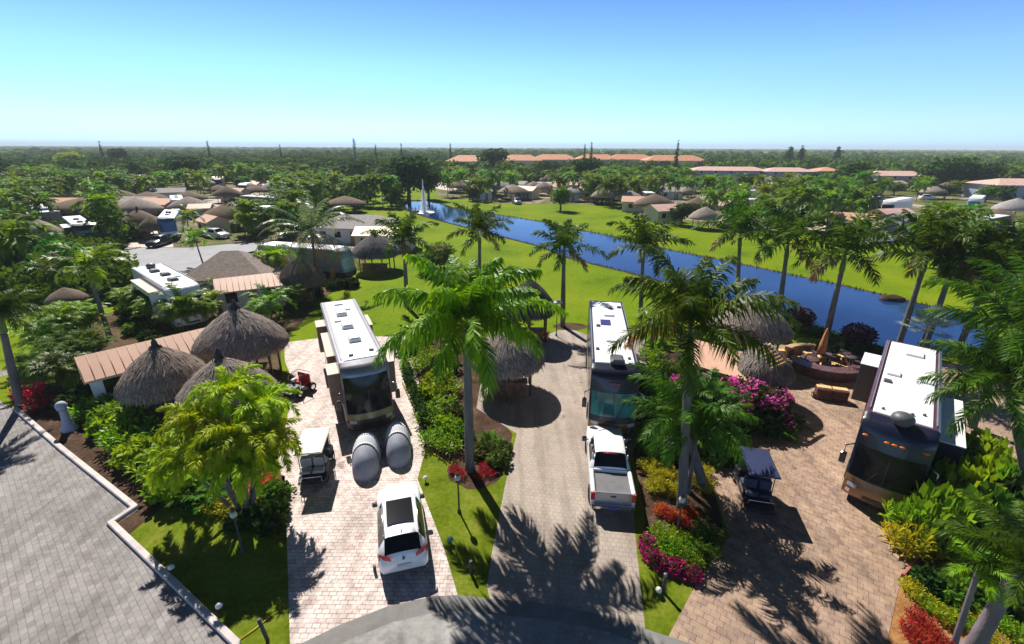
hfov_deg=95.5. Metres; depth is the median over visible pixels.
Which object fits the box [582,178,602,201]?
palm
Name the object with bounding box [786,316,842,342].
hedge
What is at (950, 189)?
tree
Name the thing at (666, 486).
croton shrub
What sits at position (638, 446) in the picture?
shrub
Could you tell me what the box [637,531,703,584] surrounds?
flower bed
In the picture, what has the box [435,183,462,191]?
paved patch
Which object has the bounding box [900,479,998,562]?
tall shrub
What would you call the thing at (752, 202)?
motorhome
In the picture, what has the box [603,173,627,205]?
palm
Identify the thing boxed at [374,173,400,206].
palm
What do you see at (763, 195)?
palm
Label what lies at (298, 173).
palm
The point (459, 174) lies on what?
palm
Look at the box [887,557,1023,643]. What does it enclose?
wood chip bed
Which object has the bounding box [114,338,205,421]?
tiki hut
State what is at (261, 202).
palm
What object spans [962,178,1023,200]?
flats
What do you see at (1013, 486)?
tall shrub
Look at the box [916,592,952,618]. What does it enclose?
leafy plant
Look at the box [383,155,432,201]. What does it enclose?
shade tree
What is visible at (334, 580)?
pink paved drive
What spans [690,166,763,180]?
flats
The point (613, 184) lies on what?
palm
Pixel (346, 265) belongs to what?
motorhome
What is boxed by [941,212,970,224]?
palm
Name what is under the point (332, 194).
tree
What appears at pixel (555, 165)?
shade tree
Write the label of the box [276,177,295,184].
palm
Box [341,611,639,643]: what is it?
asphalt surface
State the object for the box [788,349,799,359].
patio chair
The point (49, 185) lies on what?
palm
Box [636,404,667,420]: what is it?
shrub
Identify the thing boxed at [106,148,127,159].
shade tree
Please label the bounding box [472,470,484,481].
red plant
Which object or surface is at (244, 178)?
palm
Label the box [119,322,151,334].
hedge shrub
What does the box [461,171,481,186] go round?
palm
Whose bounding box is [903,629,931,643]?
red plant
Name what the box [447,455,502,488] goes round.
mulch ring
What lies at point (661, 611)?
lawn
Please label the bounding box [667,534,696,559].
leafy plant
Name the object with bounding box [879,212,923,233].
cottage
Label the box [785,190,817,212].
palm
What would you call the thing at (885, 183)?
palm
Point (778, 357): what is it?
wooden ladder
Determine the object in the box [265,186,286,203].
palm
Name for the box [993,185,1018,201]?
tree
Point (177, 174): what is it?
palm
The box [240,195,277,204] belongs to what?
motorhome
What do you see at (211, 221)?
cottage
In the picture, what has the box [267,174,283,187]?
palm
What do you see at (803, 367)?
curved bar
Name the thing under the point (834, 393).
garden bench
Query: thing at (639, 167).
palm
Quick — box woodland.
[0,145,1023,183]
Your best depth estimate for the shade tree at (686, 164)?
263.06 m
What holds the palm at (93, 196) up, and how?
on the site ground at (237, 236)
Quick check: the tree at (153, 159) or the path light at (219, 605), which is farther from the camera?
the tree at (153, 159)
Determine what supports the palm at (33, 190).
on the site ground at (237, 236)
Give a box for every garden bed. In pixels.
[71,304,315,457]
[112,284,335,337]
[414,337,511,460]
[634,352,722,569]
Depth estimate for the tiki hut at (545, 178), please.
190.03 m
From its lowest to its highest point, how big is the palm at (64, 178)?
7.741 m
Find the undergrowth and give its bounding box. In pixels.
[0,190,140,309]
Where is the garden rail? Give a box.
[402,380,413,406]
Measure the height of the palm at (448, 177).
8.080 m
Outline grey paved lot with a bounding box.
[0,370,228,643]
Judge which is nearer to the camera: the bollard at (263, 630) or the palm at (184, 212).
the bollard at (263, 630)
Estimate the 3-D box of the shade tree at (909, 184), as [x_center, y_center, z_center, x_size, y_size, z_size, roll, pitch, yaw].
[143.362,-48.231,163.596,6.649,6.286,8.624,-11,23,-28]
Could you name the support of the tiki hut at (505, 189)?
on the site ground at (544, 198)
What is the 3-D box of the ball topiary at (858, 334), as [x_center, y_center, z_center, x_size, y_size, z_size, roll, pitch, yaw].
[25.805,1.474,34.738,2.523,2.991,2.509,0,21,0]
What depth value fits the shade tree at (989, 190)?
137.33 m
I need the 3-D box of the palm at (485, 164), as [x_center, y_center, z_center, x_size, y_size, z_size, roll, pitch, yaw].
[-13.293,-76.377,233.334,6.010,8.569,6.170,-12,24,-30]
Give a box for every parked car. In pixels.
[145,234,172,247]
[204,228,230,238]
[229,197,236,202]
[372,481,428,576]
[512,197,521,204]
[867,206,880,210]
[918,194,936,199]
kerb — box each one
[12,406,240,643]
[900,553,925,578]
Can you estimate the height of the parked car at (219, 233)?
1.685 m
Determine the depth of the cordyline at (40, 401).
28.03 m
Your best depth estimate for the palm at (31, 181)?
107.94 m
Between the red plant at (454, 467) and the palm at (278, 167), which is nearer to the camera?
the red plant at (454, 467)
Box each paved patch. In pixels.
[187,196,228,210]
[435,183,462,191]
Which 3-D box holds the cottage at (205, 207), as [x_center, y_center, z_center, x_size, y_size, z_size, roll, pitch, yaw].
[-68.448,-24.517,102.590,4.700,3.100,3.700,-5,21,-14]
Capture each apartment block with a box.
[446,155,480,164]
[503,155,542,165]
[536,154,575,162]
[576,154,619,163]
[613,154,649,161]
[640,155,706,167]
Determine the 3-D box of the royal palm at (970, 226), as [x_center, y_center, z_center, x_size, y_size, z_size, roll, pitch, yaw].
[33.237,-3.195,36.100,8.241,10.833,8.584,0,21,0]
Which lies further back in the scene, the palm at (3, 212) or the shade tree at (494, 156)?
the shade tree at (494, 156)
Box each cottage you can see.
[49,198,90,213]
[74,328,206,402]
[117,196,160,212]
[124,183,139,193]
[142,197,170,214]
[149,187,187,196]
[186,203,215,218]
[195,214,231,233]
[212,176,225,185]
[213,272,285,312]
[220,188,251,200]
[248,180,270,191]
[351,226,417,250]
[470,187,492,199]
[504,185,530,196]
[507,181,529,184]
[515,186,540,198]
[546,183,568,193]
[551,188,578,201]
[555,181,578,187]
[582,189,592,199]
[621,196,645,211]
[642,203,679,222]
[657,187,682,199]
[693,340,749,382]
[706,200,739,210]
[824,211,875,231]
[868,208,913,226]
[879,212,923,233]
[884,181,907,190]
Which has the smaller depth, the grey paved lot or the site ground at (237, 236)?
the grey paved lot
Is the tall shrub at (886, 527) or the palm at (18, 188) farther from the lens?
the palm at (18, 188)
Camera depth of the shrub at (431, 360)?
32.94 m
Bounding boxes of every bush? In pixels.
[49,383,92,412]
[182,490,211,513]
[220,508,249,532]
[236,502,266,531]
[253,509,288,538]
[256,478,296,501]
[257,495,291,517]
[305,285,323,296]
[324,272,332,279]
[324,277,343,289]
[335,274,349,278]
[341,277,360,288]
[474,438,493,461]
[475,430,505,446]
[483,446,511,468]
[488,436,513,453]
[907,564,950,600]
[930,575,986,615]
[933,554,999,588]
[976,573,1023,623]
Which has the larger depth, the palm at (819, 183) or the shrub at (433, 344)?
the palm at (819, 183)
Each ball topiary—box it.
[783,306,816,340]
[839,321,879,347]
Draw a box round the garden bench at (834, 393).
[811,384,849,402]
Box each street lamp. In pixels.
[229,509,245,553]
[455,472,460,513]
[553,300,562,335]
[676,494,685,534]
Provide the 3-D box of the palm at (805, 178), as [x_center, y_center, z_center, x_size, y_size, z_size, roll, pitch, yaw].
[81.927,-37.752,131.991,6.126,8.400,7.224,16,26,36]
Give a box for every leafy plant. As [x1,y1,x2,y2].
[645,519,677,544]
[654,533,682,557]
[662,524,690,549]
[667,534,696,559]
[677,542,705,569]
[683,527,713,548]
[683,540,713,569]
[693,515,721,542]
[693,534,723,560]
[896,573,928,595]
[903,579,936,609]
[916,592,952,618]
[929,596,958,627]
[941,604,975,632]
[957,603,983,621]
[971,623,1012,643]
[996,619,1023,643]
[998,613,1023,634]
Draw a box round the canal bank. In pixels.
[404,201,998,357]
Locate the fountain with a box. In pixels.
[411,179,438,213]
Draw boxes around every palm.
[0,171,22,178]
[0,182,41,207]
[0,190,23,210]
[0,208,11,222]
[0,213,30,230]
[0,214,55,267]
[0,229,29,258]
[0,288,55,407]
[1,176,30,181]
[1,179,33,187]
[2,167,27,175]
[9,251,83,290]
[12,177,47,186]
[13,231,81,257]
[15,166,37,178]
[16,192,59,217]
[20,183,45,193]
[21,169,34,177]
[26,191,59,205]
[26,242,137,337]
[31,168,54,176]
[35,182,61,197]
[38,180,56,193]
[39,176,67,190]
[39,176,68,192]
[41,168,63,177]
[52,173,79,191]
[53,170,86,191]
[58,177,72,193]
[64,168,87,181]
[70,187,123,232]
[74,178,103,193]
[74,178,104,195]
[80,168,100,179]
[84,208,139,236]
[85,181,118,201]
[89,170,115,181]
[103,172,128,188]
[103,184,122,198]
[104,169,118,175]
[106,184,126,197]
[110,173,134,189]
[118,171,138,188]
[128,173,156,191]
[128,179,149,193]
[134,363,304,511]
[145,172,168,180]
[145,175,166,187]
[146,282,210,329]
[156,170,173,187]
[166,204,204,237]
[168,169,187,186]
[170,226,215,262]
[176,168,194,188]
[182,171,211,193]
[192,174,210,194]
[197,168,214,178]
[200,277,213,290]
[211,164,231,177]
[223,198,270,234]
[227,206,264,237]
[231,162,250,175]
[232,199,270,232]
[235,175,251,183]
[240,283,298,320]
[250,170,264,180]
[252,167,270,180]
[252,195,364,278]
[252,243,296,268]
[260,200,296,235]
[261,163,273,178]
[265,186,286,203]
[266,165,285,172]
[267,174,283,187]
[268,170,280,177]
[268,182,293,194]
[269,188,286,201]
[273,185,313,201]
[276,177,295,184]
[278,173,297,182]
[281,177,299,189]
[282,198,313,233]
[290,170,308,180]
[292,179,318,195]
[300,182,329,198]
[303,169,314,176]
[307,172,328,182]
[307,179,332,198]
[315,170,333,180]
[318,166,330,171]
[323,171,345,189]
[328,176,342,188]
[330,165,340,174]
[337,176,355,194]
[345,181,368,205]
[346,174,362,188]
[353,175,373,205]
[356,173,381,205]
[359,210,439,307]
[367,172,392,204]
[371,254,569,472]
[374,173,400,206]
[438,170,459,196]
[446,201,513,269]
[452,168,470,194]
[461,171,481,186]
[464,162,475,170]
[466,176,489,200]
[466,178,477,187]
[473,173,492,186]
[475,168,484,176]
[479,161,490,167]
[480,169,496,183]
[484,170,506,198]
[501,170,520,184]
[512,165,524,174]
[529,218,609,326]
[546,172,558,181]
[548,173,570,188]
[557,170,577,186]
[558,165,576,174]
[563,172,580,186]
[578,172,594,184]
[578,180,589,199]
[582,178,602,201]
[587,174,604,184]
[595,178,619,205]
[596,167,609,173]
[600,168,614,174]
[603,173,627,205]
[605,173,622,202]
[606,212,696,314]
[606,244,801,511]
[611,181,633,203]
[615,167,632,177]
[616,169,630,176]
[619,351,760,492]
[620,279,684,353]
[624,175,645,188]
[624,176,648,192]
[630,371,737,475]
[631,169,642,178]
[632,164,645,170]
[634,400,753,493]
[642,175,659,190]
[650,165,663,176]
[654,173,674,195]
[664,166,679,173]
[665,175,688,202]
[675,168,691,177]
[676,173,693,195]
[681,177,699,197]
[682,166,693,175]
[690,196,782,302]
[691,175,704,196]
[697,187,726,209]
[698,177,715,190]
[699,173,721,189]
[713,162,724,166]
[715,179,737,198]
[717,174,734,184]
[720,188,754,209]
[723,181,757,200]
[731,201,842,314]
[732,172,751,182]
[751,174,770,185]
[753,191,775,208]
[755,181,784,197]
[755,183,777,197]
[760,197,782,209]
[766,175,792,187]
[767,187,793,204]
[776,210,918,350]
[777,183,824,221]
[780,171,798,185]
[783,177,799,187]
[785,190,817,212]
[789,181,811,192]
[789,185,831,227]
[791,174,815,186]
[806,175,833,186]
[808,179,835,212]
[811,189,849,217]
[812,178,844,198]
[819,171,836,180]
[833,196,875,213]
[835,175,853,187]
[836,178,864,196]
[836,183,861,211]
[842,186,883,211]
[850,169,875,185]
[857,184,882,201]
[858,169,881,183]
[861,205,1012,342]
[873,178,896,195]
[879,176,893,186]
[893,210,1023,346]
[895,301,961,345]
[904,213,950,247]
[909,179,932,200]
[915,175,938,193]
[915,321,1023,474]
[916,217,976,271]
[917,200,969,218]
[918,202,968,260]
[918,224,1022,352]
[920,254,1023,393]
[930,488,1023,643]
[939,535,1022,643]
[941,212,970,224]
[945,202,995,217]
[945,215,1023,348]
[948,180,968,195]
[953,204,985,216]
[964,279,1021,428]
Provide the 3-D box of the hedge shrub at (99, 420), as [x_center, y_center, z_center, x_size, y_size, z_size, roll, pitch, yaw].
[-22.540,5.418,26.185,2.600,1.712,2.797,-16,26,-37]
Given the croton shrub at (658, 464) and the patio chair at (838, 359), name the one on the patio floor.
the patio chair at (838, 359)
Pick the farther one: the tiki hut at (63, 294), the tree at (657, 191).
the tree at (657, 191)
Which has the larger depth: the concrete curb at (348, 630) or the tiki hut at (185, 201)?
the tiki hut at (185, 201)
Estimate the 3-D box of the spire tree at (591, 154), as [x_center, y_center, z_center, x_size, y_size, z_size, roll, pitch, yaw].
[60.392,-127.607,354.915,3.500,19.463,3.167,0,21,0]
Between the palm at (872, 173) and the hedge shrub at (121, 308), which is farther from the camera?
the palm at (872, 173)
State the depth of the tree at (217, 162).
230.85 m
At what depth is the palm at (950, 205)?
72.08 m
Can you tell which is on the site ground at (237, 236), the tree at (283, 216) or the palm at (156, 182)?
the tree at (283, 216)
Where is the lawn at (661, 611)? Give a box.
[631,452,728,635]
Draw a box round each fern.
[137,462,159,491]
[160,480,206,514]
[172,466,230,506]
[180,481,237,519]
[758,425,792,443]
[771,425,800,442]
[784,413,814,433]
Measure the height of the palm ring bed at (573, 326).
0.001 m
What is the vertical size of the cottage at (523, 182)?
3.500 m
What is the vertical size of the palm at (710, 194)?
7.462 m
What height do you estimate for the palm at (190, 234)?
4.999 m
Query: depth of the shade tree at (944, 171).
167.91 m
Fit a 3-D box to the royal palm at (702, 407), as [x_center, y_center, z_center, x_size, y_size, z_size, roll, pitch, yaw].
[7.729,5.036,20.499,5.724,6.393,6.082,0,21,0]
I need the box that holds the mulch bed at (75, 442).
[10,383,284,533]
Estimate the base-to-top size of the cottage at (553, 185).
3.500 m
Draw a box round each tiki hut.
[28,219,62,235]
[44,287,88,316]
[51,197,124,218]
[58,191,84,197]
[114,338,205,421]
[115,190,135,196]
[118,198,164,214]
[122,206,159,238]
[134,191,168,197]
[137,216,160,240]
[167,196,206,209]
[172,347,283,425]
[176,191,207,199]
[189,299,290,376]
[201,200,243,229]
[206,185,223,197]
[211,186,242,202]
[246,184,268,193]
[262,182,273,195]
[279,257,326,303]
[325,196,365,212]
[352,233,400,274]
[446,182,466,192]
[471,333,545,402]
[492,181,509,195]
[498,184,520,198]
[506,186,529,199]
[506,278,554,342]
[527,181,538,185]
[535,181,553,194]
[538,175,552,180]
[567,186,586,200]
[590,188,615,203]
[615,190,640,202]
[632,194,673,205]
[679,186,694,199]
[682,197,711,208]
[688,207,719,229]
[712,292,793,351]
[735,342,796,389]
[919,186,948,198]
[936,182,957,194]
[990,198,1023,213]
[992,209,1021,227]
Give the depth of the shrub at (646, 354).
34.62 m
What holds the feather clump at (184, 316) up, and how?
on the garden bed at (290, 323)
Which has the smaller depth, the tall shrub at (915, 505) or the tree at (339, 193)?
the tall shrub at (915, 505)
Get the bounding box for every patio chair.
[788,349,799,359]
[801,346,811,354]
[811,350,823,360]
[819,361,831,366]
[830,353,841,366]
[837,349,847,363]
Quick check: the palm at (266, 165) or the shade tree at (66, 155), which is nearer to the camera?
the palm at (266, 165)
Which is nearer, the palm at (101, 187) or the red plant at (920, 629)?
the red plant at (920, 629)
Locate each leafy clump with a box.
[243,297,278,317]
[273,311,291,320]
[276,284,311,308]
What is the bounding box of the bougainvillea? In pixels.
[669,372,795,434]
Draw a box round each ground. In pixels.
[0,146,1022,641]
[61,180,367,268]
[438,182,1023,233]
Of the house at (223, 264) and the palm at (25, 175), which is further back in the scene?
the palm at (25, 175)
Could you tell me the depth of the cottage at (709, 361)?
29.59 m
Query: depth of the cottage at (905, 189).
177.74 m
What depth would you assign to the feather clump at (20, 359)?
30.41 m
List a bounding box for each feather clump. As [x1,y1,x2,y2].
[0,338,81,383]
[7,317,87,352]
[13,300,105,331]
[18,346,92,389]
[35,326,118,354]
[55,298,110,333]
[106,284,135,310]
[114,286,138,307]
[128,295,162,324]
[139,298,168,325]
[151,301,199,331]
[169,304,211,325]
[182,295,222,325]
[202,288,227,315]
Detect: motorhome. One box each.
[0,210,62,222]
[29,204,48,210]
[60,215,100,234]
[130,263,210,326]
[157,209,183,237]
[169,195,186,213]
[201,177,222,186]
[238,182,252,192]
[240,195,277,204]
[250,205,274,229]
[257,241,356,276]
[315,299,399,430]
[582,301,644,433]
[641,191,655,196]
[749,189,760,197]
[749,198,767,211]
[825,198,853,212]
[838,340,965,509]
[867,196,882,205]
[881,197,913,208]
[967,195,985,205]
[981,214,1011,233]
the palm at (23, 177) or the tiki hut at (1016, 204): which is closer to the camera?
the tiki hut at (1016, 204)
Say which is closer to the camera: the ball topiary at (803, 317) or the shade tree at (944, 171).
the ball topiary at (803, 317)
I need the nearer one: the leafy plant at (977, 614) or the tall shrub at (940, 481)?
the leafy plant at (977, 614)
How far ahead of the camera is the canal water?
54.59 m
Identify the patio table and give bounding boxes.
[821,352,836,360]
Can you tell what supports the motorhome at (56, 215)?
on the site ground at (237, 236)
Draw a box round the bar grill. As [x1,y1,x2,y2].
[846,355,857,365]
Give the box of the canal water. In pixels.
[404,201,986,354]
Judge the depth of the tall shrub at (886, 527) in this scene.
17.87 m
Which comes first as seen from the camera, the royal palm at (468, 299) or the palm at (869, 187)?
the royal palm at (468, 299)
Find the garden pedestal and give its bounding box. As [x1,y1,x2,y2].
[54,401,79,432]
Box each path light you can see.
[167,564,174,571]
[215,602,222,610]
[655,586,661,594]
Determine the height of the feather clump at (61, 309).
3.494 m
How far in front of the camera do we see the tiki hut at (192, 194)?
121.13 m
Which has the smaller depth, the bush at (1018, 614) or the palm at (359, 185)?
the bush at (1018, 614)
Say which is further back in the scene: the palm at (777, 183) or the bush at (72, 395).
the palm at (777, 183)
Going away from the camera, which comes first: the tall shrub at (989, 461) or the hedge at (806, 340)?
the tall shrub at (989, 461)
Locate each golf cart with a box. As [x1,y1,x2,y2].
[293,427,334,485]
[732,446,780,515]
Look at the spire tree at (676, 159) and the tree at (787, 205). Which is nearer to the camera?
the tree at (787, 205)
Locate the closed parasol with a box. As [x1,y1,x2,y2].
[816,328,828,363]
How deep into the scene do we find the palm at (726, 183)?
116.71 m
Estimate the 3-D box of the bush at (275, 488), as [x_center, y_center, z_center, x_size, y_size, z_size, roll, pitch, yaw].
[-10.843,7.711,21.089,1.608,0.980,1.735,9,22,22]
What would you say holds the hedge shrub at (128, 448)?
on the mulch bed at (75, 442)
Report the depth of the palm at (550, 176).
179.62 m
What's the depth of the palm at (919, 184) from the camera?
141.05 m
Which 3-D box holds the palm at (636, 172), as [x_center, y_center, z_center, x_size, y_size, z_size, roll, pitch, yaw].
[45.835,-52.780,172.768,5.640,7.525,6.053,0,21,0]
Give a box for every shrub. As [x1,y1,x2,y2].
[67,391,119,422]
[82,398,132,440]
[86,390,120,413]
[92,415,157,453]
[102,294,121,305]
[105,404,162,440]
[107,433,161,470]
[112,303,134,313]
[117,312,142,324]
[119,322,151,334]
[119,439,165,486]
[121,400,161,419]
[121,413,182,439]
[128,308,149,319]
[135,328,162,341]
[136,464,197,505]
[141,428,192,469]
[142,334,165,341]
[196,496,229,518]
[208,489,235,508]
[215,498,242,518]
[248,472,281,494]
[396,339,417,356]
[409,352,432,372]
[409,381,444,405]
[411,403,444,427]
[414,337,434,349]
[417,344,440,361]
[417,421,448,449]
[420,366,456,388]
[424,390,457,412]
[429,354,463,372]
[431,374,463,395]
[432,430,464,457]
[434,412,463,439]
[439,400,463,417]
[450,421,476,444]
[633,437,650,453]
[635,419,664,438]
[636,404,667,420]
[636,456,655,471]
[638,344,664,361]
[639,370,658,396]
[641,333,673,349]
[642,474,665,494]
[645,437,678,466]
[647,349,681,373]
[648,456,665,467]
[648,466,668,482]
[649,386,666,406]
[652,476,673,496]
[658,465,677,481]
[660,373,740,426]
[662,481,677,498]
[667,469,678,481]
[675,436,702,459]
[691,471,709,488]
[694,418,734,457]
[694,462,714,477]
[694,477,717,494]
[700,438,741,468]
[718,415,752,445]
[875,511,949,564]
[877,495,919,528]
[882,479,959,549]
[884,515,939,561]
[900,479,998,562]
[901,498,971,552]
[907,478,941,497]
[926,460,1006,498]
[927,456,968,482]
[961,453,1005,475]
[962,440,989,466]
[963,427,1016,459]
[964,479,1023,549]
[969,451,1011,470]
[969,458,1021,492]
[976,440,1017,464]
[987,469,1023,500]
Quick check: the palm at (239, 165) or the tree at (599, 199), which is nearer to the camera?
the tree at (599, 199)
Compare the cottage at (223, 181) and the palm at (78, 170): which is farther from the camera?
the cottage at (223, 181)
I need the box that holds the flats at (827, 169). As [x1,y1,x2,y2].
[808,167,834,178]
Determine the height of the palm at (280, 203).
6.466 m
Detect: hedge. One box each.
[399,361,431,428]
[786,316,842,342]
[795,337,819,344]
[829,338,883,356]
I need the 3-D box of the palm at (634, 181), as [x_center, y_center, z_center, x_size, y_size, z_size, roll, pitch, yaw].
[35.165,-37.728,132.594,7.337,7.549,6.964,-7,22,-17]
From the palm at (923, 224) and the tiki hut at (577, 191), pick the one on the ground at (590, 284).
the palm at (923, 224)
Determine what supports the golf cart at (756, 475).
on the tan paved drive at (814, 560)
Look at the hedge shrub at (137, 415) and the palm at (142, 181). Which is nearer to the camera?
the hedge shrub at (137, 415)
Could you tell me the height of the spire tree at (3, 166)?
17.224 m
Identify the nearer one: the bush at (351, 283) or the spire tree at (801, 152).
the bush at (351, 283)
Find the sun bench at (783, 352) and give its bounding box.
[778,349,787,355]
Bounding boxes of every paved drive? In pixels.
[128,231,172,246]
[279,336,457,643]
[476,330,647,628]
[669,345,1023,643]
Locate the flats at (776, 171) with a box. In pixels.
[762,167,816,181]
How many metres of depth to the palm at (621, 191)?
130.54 m
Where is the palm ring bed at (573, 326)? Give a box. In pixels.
[553,323,586,329]
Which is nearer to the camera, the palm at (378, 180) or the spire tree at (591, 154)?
the palm at (378, 180)
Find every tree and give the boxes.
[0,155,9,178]
[0,209,37,221]
[2,206,40,218]
[3,201,12,209]
[12,243,81,274]
[52,151,83,160]
[92,203,118,219]
[98,141,104,156]
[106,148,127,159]
[147,158,163,166]
[155,177,168,187]
[162,156,201,186]
[206,140,211,157]
[211,160,222,165]
[231,174,245,183]
[251,157,269,162]
[261,211,276,231]
[272,206,304,236]
[308,195,330,222]
[319,183,334,206]
[324,191,336,207]
[333,189,345,208]
[339,184,350,195]
[346,161,366,175]
[347,190,360,207]
[349,194,361,209]
[352,138,357,160]
[356,158,371,165]
[360,189,373,203]
[379,186,391,196]
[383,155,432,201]
[384,191,397,205]
[388,186,405,204]
[414,168,442,199]
[415,250,441,264]
[430,241,456,268]
[442,159,461,171]
[449,143,451,158]
[464,186,479,200]
[476,148,509,163]
[497,162,512,169]
[533,160,541,166]
[540,160,553,169]
[550,185,573,210]
[551,163,561,169]
[565,157,601,178]
[588,183,614,201]
[589,142,592,159]
[591,197,604,202]
[643,160,657,168]
[648,188,660,195]
[667,202,698,225]
[672,140,679,166]
[680,162,695,167]
[712,157,722,163]
[720,200,748,226]
[742,174,758,184]
[756,207,775,228]
[778,202,794,214]
[785,146,793,158]
[796,145,806,159]
[802,172,819,179]
[812,158,827,164]
[821,202,834,212]
[831,163,873,181]
[832,146,841,158]
[864,180,885,193]
[878,164,889,170]
[885,181,906,195]
[905,176,935,193]
[914,157,982,184]
[936,184,959,198]
[951,162,1008,188]
[973,184,1000,202]
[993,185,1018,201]
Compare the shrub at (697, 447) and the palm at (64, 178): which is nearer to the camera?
the shrub at (697, 447)
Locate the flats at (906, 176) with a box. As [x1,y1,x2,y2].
[871,171,919,183]
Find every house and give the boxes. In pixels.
[184,250,282,302]
[312,214,398,243]
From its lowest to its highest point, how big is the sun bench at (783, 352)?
0.450 m
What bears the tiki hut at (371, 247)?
on the ground at (590, 284)
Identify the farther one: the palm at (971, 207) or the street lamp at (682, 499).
the palm at (971, 207)
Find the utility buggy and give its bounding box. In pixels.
[281,369,315,397]
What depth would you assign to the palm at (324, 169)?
181.15 m
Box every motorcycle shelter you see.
[352,432,380,481]
[385,421,411,467]
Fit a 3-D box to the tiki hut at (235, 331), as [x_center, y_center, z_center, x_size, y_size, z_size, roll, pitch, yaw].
[-18.465,1.087,31.634,6.192,5.540,5.677,-4,21,-11]
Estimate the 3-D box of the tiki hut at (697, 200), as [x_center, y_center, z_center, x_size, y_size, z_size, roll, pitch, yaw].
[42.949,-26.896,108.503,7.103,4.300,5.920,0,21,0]
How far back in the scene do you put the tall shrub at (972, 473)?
18.84 m
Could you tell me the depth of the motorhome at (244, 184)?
153.69 m
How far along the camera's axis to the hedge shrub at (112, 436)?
24.36 m
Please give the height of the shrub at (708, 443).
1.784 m
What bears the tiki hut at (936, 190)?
on the site ground at (544, 198)
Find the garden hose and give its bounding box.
[240,615,271,639]
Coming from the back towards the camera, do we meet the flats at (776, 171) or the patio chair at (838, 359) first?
the flats at (776, 171)
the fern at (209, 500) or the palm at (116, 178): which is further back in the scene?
the palm at (116, 178)
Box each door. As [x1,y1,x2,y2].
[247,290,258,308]
[350,231,354,242]
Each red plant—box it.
[447,463,460,472]
[454,468,466,478]
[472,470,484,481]
[478,461,490,470]
[482,466,496,476]
[651,500,668,516]
[660,504,678,521]
[666,507,686,522]
[673,513,692,528]
[679,503,699,518]
[896,615,923,637]
[902,605,927,624]
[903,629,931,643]
[912,617,936,637]
[916,611,942,631]
[922,626,945,643]
[933,630,954,643]
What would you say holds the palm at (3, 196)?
on the site ground at (237, 236)
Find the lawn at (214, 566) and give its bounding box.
[130,507,289,643]
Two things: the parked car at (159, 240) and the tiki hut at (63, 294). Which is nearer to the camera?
the tiki hut at (63, 294)
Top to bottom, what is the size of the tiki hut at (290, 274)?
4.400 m
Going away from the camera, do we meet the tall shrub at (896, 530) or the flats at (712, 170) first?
the tall shrub at (896, 530)
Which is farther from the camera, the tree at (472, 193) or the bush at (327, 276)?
the tree at (472, 193)
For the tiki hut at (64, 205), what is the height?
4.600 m
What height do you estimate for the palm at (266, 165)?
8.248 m
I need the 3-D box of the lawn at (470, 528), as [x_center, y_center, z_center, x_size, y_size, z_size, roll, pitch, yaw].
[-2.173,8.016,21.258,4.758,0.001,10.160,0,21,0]
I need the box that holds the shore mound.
[878,294,905,301]
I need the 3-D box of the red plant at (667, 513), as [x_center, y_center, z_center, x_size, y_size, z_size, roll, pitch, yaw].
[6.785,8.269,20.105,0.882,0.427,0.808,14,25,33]
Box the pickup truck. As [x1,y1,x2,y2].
[582,426,635,511]
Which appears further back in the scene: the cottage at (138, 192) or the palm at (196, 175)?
the cottage at (138, 192)
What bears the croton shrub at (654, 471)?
on the garden bed at (705, 505)
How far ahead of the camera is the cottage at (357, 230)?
70.98 m
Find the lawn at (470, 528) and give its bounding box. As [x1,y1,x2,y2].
[418,434,515,597]
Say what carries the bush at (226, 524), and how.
on the lawn at (214, 566)
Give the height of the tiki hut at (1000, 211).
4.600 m
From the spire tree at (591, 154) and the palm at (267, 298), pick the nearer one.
the palm at (267, 298)
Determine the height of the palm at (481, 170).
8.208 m
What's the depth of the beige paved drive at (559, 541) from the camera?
20.23 m
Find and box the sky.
[0,0,1023,149]
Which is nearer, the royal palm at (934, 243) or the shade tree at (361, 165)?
the royal palm at (934, 243)
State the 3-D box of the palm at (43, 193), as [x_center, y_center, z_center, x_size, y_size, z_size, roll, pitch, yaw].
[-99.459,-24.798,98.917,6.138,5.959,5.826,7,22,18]
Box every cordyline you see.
[5,379,48,400]
[20,390,56,411]
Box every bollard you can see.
[256,617,269,642]
[469,560,472,574]
[662,573,667,592]
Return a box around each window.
[102,376,120,394]
[225,292,238,304]
[334,231,340,237]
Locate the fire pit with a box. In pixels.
[800,355,819,362]
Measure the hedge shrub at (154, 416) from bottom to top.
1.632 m
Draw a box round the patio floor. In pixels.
[785,355,854,386]
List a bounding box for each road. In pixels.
[123,242,257,274]
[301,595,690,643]
[865,203,1023,245]
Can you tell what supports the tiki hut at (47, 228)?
on the site ground at (237, 236)
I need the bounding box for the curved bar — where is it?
[784,343,862,382]
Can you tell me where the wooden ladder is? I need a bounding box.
[755,343,786,370]
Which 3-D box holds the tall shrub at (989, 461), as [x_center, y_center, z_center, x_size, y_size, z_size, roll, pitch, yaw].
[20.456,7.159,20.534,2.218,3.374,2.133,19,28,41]
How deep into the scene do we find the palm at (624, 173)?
164.01 m
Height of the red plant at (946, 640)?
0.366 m
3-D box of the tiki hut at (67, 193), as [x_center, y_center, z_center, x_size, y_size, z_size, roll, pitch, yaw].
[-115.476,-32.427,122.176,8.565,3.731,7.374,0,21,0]
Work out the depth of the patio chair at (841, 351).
34.72 m
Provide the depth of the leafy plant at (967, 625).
15.56 m

